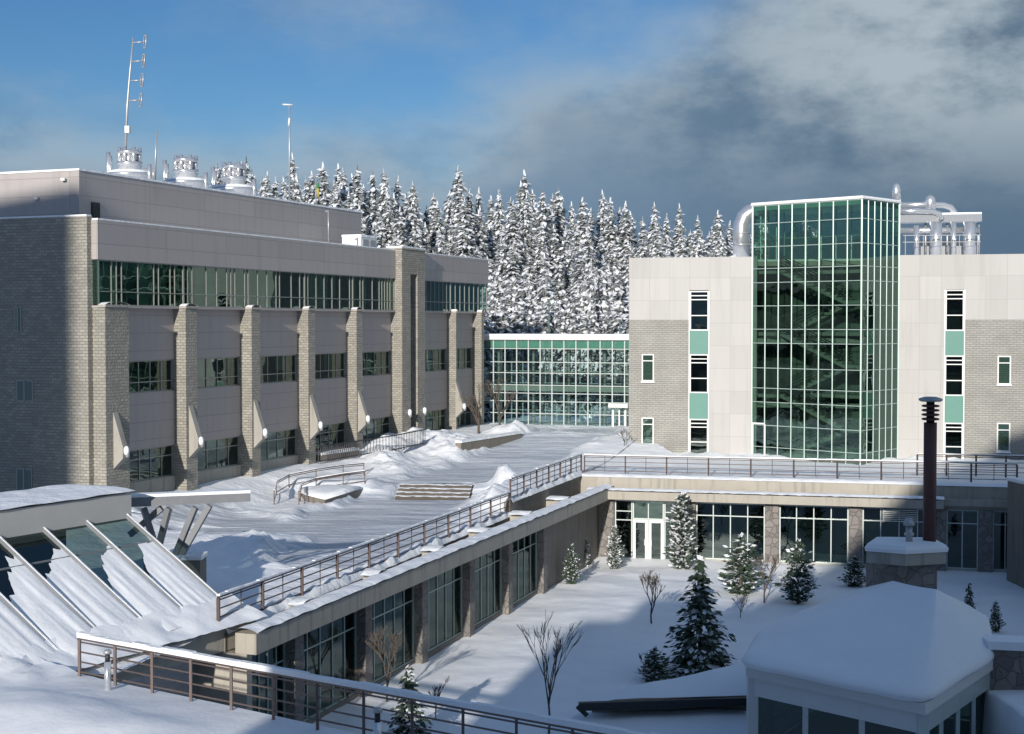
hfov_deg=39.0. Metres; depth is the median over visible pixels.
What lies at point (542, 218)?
conifer
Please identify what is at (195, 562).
canopy beam
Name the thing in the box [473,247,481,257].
conifer
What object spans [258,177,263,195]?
conifer
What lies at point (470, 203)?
conifer
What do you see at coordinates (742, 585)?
bushy pine
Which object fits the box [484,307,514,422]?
young conifer
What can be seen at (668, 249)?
conifer
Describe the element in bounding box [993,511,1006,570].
window
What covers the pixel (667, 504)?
window
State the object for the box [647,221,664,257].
conifer
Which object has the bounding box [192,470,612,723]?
courtyard wing
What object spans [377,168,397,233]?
conifer
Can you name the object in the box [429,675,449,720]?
bare tree
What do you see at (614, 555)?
columnar evergreen
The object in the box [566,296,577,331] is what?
young conifer
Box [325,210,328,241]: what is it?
roof pole
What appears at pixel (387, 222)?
conifer
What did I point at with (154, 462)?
window
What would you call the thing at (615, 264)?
conifer
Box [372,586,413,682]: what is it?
window
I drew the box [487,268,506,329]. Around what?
young conifer
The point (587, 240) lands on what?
conifer
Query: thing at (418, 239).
conifer
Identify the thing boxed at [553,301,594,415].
young conifer
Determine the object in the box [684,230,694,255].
conifer
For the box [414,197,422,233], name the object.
conifer
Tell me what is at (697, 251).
conifer
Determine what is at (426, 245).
conifer
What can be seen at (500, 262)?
conifer
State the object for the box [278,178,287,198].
conifer
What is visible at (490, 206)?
conifer
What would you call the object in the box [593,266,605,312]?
young conifer
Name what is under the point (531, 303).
young conifer
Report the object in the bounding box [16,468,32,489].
end window
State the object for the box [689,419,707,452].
window
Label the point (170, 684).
ground
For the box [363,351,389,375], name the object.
window
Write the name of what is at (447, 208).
conifer
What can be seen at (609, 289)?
young conifer
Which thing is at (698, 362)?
window
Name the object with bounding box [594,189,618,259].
conifer
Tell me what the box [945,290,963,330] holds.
window
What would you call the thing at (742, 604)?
bare tree
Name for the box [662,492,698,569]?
columnar evergreen
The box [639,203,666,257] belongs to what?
conifer
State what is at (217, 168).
conifer
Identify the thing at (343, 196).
conifer
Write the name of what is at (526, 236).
conifer
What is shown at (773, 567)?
bare tree
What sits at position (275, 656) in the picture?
window
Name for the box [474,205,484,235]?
conifer
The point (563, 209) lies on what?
conifer
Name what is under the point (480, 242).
conifer
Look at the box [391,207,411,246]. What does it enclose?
conifer
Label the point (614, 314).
young conifer
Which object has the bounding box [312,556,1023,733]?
courtyard snow
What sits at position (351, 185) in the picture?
conifer
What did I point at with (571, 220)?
conifer
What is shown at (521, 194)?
conifer
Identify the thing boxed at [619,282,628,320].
young conifer
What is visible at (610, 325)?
young conifer
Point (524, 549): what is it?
window
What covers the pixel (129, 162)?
exhaust fan
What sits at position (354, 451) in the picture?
planter
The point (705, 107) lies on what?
sky
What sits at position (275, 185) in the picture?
conifer
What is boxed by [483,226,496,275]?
conifer
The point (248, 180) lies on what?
conifer
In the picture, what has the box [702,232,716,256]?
conifer
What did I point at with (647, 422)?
window
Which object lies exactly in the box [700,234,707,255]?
conifer
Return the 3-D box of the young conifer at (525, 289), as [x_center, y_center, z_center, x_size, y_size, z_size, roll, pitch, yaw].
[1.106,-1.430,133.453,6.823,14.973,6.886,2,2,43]
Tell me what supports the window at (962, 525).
in the courtyard facade
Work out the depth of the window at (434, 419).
100.90 m
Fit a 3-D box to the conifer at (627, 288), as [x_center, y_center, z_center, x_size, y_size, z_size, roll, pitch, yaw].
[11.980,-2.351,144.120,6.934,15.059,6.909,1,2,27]
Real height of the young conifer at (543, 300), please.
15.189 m
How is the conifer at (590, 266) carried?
on the hill
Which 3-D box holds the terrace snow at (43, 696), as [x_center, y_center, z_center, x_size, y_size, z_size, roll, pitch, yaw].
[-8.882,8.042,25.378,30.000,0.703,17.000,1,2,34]
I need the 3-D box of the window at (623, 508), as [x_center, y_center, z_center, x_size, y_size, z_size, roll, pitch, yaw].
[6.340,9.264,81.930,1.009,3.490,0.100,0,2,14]
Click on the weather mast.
(289, 118)
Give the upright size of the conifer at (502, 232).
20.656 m
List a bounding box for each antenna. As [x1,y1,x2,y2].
[124,35,146,149]
[152,131,156,179]
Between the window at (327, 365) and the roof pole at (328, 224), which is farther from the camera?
the roof pole at (328, 224)
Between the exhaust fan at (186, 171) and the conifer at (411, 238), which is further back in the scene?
the conifer at (411, 238)
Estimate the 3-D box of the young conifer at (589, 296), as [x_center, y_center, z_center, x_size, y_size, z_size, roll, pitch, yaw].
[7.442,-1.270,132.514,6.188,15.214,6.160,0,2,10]
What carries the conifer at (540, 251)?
on the hill
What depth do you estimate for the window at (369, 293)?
91.19 m
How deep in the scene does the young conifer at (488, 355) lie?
126.01 m
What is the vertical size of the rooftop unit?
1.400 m
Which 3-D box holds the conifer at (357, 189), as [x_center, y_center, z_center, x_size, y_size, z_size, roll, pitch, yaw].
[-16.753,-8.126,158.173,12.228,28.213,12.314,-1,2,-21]
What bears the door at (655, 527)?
in the courtyard facade
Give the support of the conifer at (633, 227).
on the hill
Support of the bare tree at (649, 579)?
on the courtyard snow at (494, 661)
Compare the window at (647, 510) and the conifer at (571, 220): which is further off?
the conifer at (571, 220)
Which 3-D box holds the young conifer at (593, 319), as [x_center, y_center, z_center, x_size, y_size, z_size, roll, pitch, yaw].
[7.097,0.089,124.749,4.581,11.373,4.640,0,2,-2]
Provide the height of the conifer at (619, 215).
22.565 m
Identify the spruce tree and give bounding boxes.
[657,555,737,678]
[964,582,978,610]
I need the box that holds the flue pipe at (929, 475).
[919,396,942,541]
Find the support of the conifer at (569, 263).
on the hill
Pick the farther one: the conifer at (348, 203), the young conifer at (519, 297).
the conifer at (348, 203)
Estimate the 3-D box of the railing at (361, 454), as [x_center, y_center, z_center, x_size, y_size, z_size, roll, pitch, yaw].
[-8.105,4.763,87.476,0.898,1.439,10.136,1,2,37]
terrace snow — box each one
[0,655,357,733]
[589,451,1023,482]
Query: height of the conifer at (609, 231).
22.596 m
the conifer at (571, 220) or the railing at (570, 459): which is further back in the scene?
the conifer at (571, 220)
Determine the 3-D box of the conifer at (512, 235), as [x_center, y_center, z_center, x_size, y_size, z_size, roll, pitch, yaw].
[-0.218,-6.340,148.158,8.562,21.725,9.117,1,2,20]
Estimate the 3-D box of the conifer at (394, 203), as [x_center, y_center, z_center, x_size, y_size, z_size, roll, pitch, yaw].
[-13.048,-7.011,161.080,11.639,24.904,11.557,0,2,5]
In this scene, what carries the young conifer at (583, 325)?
on the hill
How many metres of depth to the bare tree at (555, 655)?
47.34 m
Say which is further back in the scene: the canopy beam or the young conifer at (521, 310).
the young conifer at (521, 310)
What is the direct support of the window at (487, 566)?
in the courtyard wing at (435, 596)
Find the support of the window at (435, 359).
in the campus building at (159, 336)
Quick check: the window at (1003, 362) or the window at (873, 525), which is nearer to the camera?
the window at (873, 525)
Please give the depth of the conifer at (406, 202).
172.02 m
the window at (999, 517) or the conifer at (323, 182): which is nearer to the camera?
the window at (999, 517)
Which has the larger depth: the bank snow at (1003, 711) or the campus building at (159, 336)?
the campus building at (159, 336)
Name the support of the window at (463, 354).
in the campus building at (159, 336)
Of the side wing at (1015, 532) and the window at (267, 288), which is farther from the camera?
the window at (267, 288)
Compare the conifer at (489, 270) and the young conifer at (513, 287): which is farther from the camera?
the conifer at (489, 270)
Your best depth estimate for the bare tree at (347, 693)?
51.36 m
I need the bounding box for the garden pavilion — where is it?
[741,581,993,733]
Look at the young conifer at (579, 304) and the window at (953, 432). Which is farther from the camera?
the young conifer at (579, 304)
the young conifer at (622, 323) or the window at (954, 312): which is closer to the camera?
the window at (954, 312)
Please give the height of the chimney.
6.160 m
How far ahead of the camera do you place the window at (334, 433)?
87.05 m
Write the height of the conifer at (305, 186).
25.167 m
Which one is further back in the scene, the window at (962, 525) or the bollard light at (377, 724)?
the window at (962, 525)
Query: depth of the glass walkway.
106.86 m
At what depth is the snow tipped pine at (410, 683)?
45.58 m
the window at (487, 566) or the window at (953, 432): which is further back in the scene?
the window at (953, 432)
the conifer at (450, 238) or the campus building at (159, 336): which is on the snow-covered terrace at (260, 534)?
the campus building at (159, 336)
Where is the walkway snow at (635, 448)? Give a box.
[582,442,715,473]
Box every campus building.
[0,168,487,492]
[629,195,1023,464]
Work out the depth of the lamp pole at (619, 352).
122.00 m
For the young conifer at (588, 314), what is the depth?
128.02 m
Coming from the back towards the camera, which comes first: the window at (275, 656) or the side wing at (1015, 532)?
the side wing at (1015, 532)
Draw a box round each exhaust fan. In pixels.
[106,146,151,178]
[162,154,207,187]
[211,161,255,194]
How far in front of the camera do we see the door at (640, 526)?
81.70 m
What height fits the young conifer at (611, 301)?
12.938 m
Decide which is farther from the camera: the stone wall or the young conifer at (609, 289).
the young conifer at (609, 289)
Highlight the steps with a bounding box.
[395,483,472,499]
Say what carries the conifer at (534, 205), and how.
on the hill
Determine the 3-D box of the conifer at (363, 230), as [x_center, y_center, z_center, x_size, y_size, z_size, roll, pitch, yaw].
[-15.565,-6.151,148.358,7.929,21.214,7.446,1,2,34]
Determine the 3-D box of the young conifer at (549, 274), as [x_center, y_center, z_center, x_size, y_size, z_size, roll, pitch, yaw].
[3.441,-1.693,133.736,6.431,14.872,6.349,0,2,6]
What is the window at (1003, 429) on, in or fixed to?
in the campus building at (832, 328)
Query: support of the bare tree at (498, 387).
on the snow-covered terrace at (260, 534)
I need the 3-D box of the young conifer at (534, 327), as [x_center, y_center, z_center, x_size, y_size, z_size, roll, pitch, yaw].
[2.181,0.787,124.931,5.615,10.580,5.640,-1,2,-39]
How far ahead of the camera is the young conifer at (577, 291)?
135.54 m
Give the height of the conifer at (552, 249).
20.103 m
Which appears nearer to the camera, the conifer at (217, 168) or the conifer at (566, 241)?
the conifer at (566, 241)
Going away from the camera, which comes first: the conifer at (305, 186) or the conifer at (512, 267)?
the conifer at (512, 267)
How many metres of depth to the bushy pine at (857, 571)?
73.59 m
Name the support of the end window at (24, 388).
in the campus building at (159, 336)
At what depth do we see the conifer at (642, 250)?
154.46 m
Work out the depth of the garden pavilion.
41.69 m
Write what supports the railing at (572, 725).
on the terrace snow at (43, 696)
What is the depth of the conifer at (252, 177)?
164.71 m
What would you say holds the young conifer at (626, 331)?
on the hill
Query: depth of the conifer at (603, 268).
140.67 m
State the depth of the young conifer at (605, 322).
125.45 m
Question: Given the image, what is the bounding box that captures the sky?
[0,0,1023,256]
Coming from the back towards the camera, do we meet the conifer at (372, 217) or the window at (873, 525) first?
the conifer at (372, 217)
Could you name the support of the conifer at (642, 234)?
on the hill
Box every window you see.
[14,307,21,331]
[16,380,33,401]
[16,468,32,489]
[98,259,183,306]
[129,359,171,392]
[130,445,172,482]
[184,265,248,307]
[197,357,238,388]
[198,436,238,470]
[249,269,304,308]
[252,643,285,717]
[260,354,295,383]
[261,429,295,460]
[304,611,356,721]
[305,273,352,309]
[315,352,344,379]
[316,422,344,451]
[353,276,394,310]
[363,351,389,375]
[363,416,389,443]
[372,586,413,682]
[425,280,450,311]
[425,349,445,371]
[425,409,445,429]
[428,565,461,651]
[451,282,486,311]
[457,348,470,369]
[457,405,470,426]
[475,548,500,624]
[513,532,536,603]
[615,500,632,557]
[633,500,663,519]
[642,354,653,380]
[642,417,653,443]
[664,501,688,558]
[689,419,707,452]
[690,291,708,330]
[690,354,707,392]
[696,502,764,560]
[779,505,848,564]
[862,507,922,564]
[944,423,962,458]
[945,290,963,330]
[945,355,963,395]
[946,509,978,569]
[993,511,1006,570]
[997,356,1010,384]
[997,423,1009,451]
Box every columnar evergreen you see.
[584,538,590,565]
[604,525,623,568]
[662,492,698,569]
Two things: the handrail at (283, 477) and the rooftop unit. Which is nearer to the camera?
the handrail at (283, 477)
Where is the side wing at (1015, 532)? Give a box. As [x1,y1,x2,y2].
[1006,477,1023,587]
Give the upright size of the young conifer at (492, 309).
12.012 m
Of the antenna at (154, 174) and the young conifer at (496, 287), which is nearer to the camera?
the antenna at (154, 174)
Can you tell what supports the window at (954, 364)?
in the campus building at (832, 328)
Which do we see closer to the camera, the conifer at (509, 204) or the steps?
the steps
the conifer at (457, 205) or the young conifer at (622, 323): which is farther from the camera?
the conifer at (457, 205)
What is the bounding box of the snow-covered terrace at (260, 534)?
[82,416,632,673]
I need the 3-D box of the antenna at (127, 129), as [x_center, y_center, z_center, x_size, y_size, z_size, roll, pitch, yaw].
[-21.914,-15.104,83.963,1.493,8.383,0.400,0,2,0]
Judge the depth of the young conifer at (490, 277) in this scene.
133.93 m
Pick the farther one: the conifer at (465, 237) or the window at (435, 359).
the conifer at (465, 237)
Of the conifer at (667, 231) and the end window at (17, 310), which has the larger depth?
the conifer at (667, 231)
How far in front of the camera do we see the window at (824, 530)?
79.38 m
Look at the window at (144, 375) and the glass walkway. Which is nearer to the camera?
the window at (144, 375)
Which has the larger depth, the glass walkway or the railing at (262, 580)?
the glass walkway
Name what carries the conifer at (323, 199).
on the hill
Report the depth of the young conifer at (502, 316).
126.43 m
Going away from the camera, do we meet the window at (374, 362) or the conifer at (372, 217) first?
the window at (374, 362)
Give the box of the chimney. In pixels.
[864,537,948,588]
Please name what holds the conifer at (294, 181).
on the hill
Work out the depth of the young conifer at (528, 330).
124.10 m
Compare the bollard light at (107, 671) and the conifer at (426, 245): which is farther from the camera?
the conifer at (426, 245)
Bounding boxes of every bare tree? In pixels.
[343,667,361,697]
[362,625,403,701]
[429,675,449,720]
[459,384,487,433]
[483,377,518,424]
[517,610,583,733]
[619,429,631,445]
[639,570,664,623]
[639,653,650,675]
[731,593,748,617]
[749,554,785,602]
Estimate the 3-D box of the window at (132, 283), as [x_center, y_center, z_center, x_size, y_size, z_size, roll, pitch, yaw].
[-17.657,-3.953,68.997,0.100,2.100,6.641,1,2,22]
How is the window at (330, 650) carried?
in the courtyard wing at (435, 596)
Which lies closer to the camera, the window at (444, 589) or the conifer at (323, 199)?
the window at (444, 589)
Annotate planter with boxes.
[301,485,361,502]
[316,447,359,461]
[455,431,521,450]
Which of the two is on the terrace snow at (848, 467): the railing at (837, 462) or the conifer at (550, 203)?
the railing at (837, 462)
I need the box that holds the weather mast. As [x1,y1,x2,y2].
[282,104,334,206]
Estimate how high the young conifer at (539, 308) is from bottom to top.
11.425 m
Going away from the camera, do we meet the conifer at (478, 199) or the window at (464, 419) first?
the window at (464, 419)
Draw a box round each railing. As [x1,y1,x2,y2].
[77,631,659,733]
[216,491,510,621]
[318,429,426,463]
[509,453,581,501]
[584,454,1017,481]
[916,453,1023,477]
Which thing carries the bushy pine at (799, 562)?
on the courtyard snow at (494, 661)
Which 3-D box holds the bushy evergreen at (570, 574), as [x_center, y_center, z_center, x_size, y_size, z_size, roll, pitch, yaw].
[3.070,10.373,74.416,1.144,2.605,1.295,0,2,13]
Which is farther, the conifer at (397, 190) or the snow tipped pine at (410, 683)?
the conifer at (397, 190)
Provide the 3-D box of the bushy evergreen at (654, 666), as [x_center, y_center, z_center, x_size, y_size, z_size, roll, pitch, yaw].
[5.449,11.301,54.245,1.630,1.684,1.440,1,2,32]
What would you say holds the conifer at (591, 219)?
on the hill
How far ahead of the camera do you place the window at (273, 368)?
81.22 m
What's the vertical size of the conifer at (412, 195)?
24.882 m
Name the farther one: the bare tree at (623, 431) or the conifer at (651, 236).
the conifer at (651, 236)
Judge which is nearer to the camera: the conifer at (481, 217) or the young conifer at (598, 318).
the young conifer at (598, 318)
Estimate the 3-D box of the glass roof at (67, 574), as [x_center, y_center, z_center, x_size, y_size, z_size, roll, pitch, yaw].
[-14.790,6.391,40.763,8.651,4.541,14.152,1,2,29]
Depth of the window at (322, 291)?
85.87 m
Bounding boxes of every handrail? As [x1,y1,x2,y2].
[273,462,363,504]
[298,470,364,504]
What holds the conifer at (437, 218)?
on the hill
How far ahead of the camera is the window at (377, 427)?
92.53 m
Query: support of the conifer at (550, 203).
on the hill
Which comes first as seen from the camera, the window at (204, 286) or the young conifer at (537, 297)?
the window at (204, 286)
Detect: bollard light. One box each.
[103,649,111,689]
[373,707,381,733]
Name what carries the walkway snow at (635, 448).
on the terrace snow at (848, 467)
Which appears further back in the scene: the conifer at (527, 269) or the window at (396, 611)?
the conifer at (527, 269)
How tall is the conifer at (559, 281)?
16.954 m
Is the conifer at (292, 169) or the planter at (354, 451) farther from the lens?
the conifer at (292, 169)
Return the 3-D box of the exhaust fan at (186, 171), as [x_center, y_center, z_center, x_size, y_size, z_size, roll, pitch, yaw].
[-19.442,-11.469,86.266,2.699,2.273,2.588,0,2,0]
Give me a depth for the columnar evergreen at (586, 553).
79.62 m
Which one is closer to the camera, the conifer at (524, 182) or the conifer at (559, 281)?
the conifer at (559, 281)
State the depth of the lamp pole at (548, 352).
121.99 m
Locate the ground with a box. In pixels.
[120,663,188,696]
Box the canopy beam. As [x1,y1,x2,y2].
[131,489,249,583]
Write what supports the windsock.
on the campus building at (159, 336)
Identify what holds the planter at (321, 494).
on the snow-covered terrace at (260, 534)
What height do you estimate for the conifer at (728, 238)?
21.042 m
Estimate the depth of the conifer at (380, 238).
141.54 m
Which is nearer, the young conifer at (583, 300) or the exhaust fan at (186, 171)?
the exhaust fan at (186, 171)
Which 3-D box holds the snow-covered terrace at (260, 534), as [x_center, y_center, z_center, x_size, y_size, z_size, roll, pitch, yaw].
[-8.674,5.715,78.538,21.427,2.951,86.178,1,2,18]
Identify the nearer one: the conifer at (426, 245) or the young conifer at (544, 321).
the young conifer at (544, 321)
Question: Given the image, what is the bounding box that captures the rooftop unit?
[342,234,376,246]
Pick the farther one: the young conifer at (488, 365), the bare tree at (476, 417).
the young conifer at (488, 365)
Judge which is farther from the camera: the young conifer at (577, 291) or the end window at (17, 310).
the young conifer at (577, 291)
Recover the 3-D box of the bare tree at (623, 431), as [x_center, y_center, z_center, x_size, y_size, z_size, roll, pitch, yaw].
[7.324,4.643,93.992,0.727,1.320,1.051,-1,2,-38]
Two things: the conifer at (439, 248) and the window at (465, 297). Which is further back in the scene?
the conifer at (439, 248)
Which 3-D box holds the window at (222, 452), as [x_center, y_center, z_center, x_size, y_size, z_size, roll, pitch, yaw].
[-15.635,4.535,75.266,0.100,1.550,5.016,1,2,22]
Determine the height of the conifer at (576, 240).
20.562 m
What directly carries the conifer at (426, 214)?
on the hill
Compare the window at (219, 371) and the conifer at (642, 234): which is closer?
the window at (219, 371)
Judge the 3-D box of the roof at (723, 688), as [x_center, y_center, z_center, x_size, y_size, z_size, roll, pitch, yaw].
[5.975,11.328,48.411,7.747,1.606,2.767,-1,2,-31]
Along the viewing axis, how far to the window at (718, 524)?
80.53 m
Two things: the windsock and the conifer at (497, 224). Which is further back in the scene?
the conifer at (497, 224)
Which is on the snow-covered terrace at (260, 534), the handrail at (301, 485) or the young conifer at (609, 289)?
the handrail at (301, 485)
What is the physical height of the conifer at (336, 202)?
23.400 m
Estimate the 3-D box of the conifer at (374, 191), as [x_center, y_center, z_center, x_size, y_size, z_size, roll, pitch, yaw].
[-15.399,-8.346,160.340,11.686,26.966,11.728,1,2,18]
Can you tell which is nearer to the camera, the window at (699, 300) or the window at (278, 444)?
the window at (278, 444)
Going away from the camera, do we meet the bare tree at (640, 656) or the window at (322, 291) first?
the bare tree at (640, 656)
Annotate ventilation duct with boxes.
[732,202,758,256]
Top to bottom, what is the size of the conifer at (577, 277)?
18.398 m
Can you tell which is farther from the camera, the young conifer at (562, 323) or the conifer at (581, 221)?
the conifer at (581, 221)
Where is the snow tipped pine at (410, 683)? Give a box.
[384,664,432,733]
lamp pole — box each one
[545,298,549,415]
[616,318,620,402]
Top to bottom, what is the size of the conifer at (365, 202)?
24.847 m
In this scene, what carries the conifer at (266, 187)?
on the hill
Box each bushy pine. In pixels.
[715,532,773,594]
[773,537,821,603]
[837,556,865,586]
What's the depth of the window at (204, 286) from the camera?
74.79 m
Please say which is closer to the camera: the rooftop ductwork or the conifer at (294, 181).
the rooftop ductwork
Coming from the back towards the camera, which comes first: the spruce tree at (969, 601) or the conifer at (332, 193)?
the conifer at (332, 193)
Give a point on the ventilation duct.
(741, 233)
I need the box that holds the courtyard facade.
[581,472,1007,571]
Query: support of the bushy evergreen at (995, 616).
on the courtyard snow at (494, 661)
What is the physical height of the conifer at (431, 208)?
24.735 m
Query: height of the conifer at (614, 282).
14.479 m
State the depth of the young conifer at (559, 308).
131.87 m
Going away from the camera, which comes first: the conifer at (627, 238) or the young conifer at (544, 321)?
the young conifer at (544, 321)
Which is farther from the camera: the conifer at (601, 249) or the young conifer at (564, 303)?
the conifer at (601, 249)
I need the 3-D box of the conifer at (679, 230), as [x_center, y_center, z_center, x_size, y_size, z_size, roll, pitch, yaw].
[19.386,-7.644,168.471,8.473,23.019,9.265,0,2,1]
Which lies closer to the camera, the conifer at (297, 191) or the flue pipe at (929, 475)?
the flue pipe at (929, 475)
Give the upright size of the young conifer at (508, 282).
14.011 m
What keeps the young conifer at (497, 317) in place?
on the hill
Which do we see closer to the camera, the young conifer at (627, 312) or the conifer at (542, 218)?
the young conifer at (627, 312)
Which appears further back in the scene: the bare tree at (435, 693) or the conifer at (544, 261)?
the conifer at (544, 261)
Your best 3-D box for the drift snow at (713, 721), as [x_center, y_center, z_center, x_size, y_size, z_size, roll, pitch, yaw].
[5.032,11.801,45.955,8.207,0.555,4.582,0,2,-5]
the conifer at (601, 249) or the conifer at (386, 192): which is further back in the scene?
the conifer at (386, 192)
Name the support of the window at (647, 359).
in the campus building at (832, 328)
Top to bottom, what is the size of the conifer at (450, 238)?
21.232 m
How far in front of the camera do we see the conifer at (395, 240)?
141.77 m
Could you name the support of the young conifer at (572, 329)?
on the hill
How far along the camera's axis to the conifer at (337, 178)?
166.49 m
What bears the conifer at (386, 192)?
on the hill
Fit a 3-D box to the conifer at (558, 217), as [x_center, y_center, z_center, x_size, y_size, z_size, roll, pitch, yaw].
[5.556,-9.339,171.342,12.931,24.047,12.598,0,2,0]
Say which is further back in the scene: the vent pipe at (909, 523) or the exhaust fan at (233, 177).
the exhaust fan at (233, 177)
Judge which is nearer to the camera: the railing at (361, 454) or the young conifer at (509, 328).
the railing at (361, 454)
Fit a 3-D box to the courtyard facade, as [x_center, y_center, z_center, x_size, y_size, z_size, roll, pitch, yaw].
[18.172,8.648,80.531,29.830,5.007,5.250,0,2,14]
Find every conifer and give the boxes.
[208,162,220,187]
[218,167,222,183]
[244,156,251,184]
[250,171,259,194]
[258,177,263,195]
[259,171,272,197]
[271,176,280,198]
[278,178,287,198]
[285,153,298,199]
[288,173,302,199]
[290,175,304,201]
[301,176,308,202]
[304,171,315,203]
[312,163,331,205]
[320,192,328,205]
[329,163,345,206]
[329,180,334,205]
[330,185,343,207]
[335,170,353,209]
[343,190,354,209]
[347,174,354,208]
[351,165,369,233]
[357,203,366,234]
[360,184,368,223]
[363,170,384,232]
[365,194,386,246]
[373,217,387,247]
[376,172,390,220]
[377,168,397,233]
[381,191,396,245]
[390,194,399,235]
[390,234,399,245]
[391,175,406,236]
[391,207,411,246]
[401,193,408,232]
[403,181,430,244]
[403,204,422,246]
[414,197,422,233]
[414,228,423,247]
[421,206,429,245]
[421,222,430,252]
[427,193,440,246]
[427,200,446,253]
[433,229,449,254]
[439,191,461,250]
[440,166,472,234]
[443,182,470,256]
[443,218,456,254]
[447,197,482,256]
[460,190,485,256]
[470,210,493,272]
[473,186,486,230]
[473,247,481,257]
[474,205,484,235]
[483,195,500,255]
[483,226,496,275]
[484,296,517,418]
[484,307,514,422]
[484,314,510,416]
[485,190,509,259]
[485,295,508,418]
[487,235,510,299]
[487,255,492,302]
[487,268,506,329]
[487,275,494,309]
[488,306,507,393]
[489,306,536,420]
[493,225,507,284]
[496,199,532,290]
[499,246,532,310]
[503,279,514,327]
[504,197,517,244]
[506,277,517,318]
[506,314,512,355]
[507,286,526,355]
[508,169,545,290]
[508,181,537,289]
[509,300,527,391]
[513,315,547,417]
[513,315,560,415]
[517,193,539,290]
[517,305,562,416]
[519,255,537,315]
[519,302,566,416]
[520,271,535,324]
[523,284,537,399]
[529,190,539,249]
[531,223,552,300]
[531,268,560,356]
[532,188,552,276]
[533,253,555,308]
[535,294,539,321]
[539,271,558,304]
[543,292,561,413]
[544,194,560,277]
[546,187,572,255]
[546,224,560,286]
[546,309,581,416]
[547,311,613,416]
[550,225,578,289]
[550,254,574,315]
[551,305,561,361]
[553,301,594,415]
[553,313,586,415]
[556,301,565,331]
[558,193,566,245]
[560,290,567,329]
[561,245,581,299]
[566,201,575,251]
[566,242,592,312]
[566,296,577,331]
[569,301,590,403]
[571,197,597,266]
[571,311,613,415]
[572,225,584,278]
[573,288,582,313]
[574,227,601,303]
[574,303,613,416]
[576,279,588,322]
[579,258,598,310]
[581,309,592,359]
[584,209,606,268]
[584,271,602,332]
[592,304,618,410]
[593,233,611,292]
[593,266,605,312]
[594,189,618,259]
[594,314,628,416]
[595,197,622,281]
[595,301,628,416]
[596,270,609,323]
[597,258,611,303]
[598,266,615,314]
[606,270,628,331]
[607,200,637,284]
[607,291,620,329]
[607,315,616,355]
[608,242,622,301]
[608,314,628,416]
[612,269,621,303]
[614,207,623,260]
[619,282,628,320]
[620,243,632,302]
[622,276,628,312]
[623,211,638,261]
[624,286,628,325]
[633,216,648,257]
[636,238,648,257]
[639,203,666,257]
[639,217,665,257]
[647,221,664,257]
[660,214,673,256]
[663,240,673,257]
[670,203,689,256]
[675,233,688,256]
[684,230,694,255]
[687,215,705,256]
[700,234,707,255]
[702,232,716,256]
[710,209,730,256]
[715,231,726,256]
[724,220,732,256]
[750,234,751,255]
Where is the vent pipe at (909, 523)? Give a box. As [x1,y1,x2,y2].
[903,517,914,541]
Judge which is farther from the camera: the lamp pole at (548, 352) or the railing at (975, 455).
the lamp pole at (548, 352)
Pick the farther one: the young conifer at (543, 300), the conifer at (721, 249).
the conifer at (721, 249)
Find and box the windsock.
[316,181,318,203]
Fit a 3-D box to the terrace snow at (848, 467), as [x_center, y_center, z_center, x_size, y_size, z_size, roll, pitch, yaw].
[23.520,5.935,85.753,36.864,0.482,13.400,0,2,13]
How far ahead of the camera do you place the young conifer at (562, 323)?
124.71 m
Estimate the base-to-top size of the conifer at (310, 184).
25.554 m
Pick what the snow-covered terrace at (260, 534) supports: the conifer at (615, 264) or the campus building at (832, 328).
the campus building at (832, 328)
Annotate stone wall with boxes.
[982,634,1023,689]
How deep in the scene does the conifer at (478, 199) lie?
167.30 m
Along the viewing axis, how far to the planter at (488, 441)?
93.83 m
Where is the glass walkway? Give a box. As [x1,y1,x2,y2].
[484,334,628,426]
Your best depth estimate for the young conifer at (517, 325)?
124.12 m
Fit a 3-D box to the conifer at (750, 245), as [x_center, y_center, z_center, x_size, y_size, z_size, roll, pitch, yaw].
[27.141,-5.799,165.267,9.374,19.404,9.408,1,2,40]
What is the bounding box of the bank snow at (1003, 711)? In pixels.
[983,690,1023,733]
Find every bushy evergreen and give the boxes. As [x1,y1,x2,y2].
[561,543,581,583]
[637,645,676,681]
[989,599,1005,631]
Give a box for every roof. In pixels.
[0,484,266,682]
[576,662,746,716]
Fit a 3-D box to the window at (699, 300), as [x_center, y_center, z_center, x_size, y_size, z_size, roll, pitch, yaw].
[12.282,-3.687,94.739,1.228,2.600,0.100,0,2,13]
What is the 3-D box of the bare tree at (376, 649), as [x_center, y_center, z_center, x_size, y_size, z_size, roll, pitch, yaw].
[-4.402,10.575,51.330,1.878,2.936,0.975,1,2,30]
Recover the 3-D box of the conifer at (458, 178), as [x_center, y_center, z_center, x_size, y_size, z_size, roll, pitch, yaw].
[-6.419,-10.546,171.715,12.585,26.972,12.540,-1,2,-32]
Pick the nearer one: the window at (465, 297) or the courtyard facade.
the courtyard facade
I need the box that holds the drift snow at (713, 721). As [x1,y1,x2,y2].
[547,709,746,733]
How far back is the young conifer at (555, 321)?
126.67 m
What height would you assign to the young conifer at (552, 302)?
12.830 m
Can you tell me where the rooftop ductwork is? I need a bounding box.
[892,183,981,254]
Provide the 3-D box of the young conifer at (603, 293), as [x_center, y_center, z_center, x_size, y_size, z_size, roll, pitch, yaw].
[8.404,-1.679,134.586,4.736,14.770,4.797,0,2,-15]
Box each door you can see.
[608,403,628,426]
[633,519,647,558]
[648,520,663,558]
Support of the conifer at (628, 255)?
on the hill
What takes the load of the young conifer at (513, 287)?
on the hill
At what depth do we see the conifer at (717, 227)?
159.92 m
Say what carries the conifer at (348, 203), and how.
on the hill

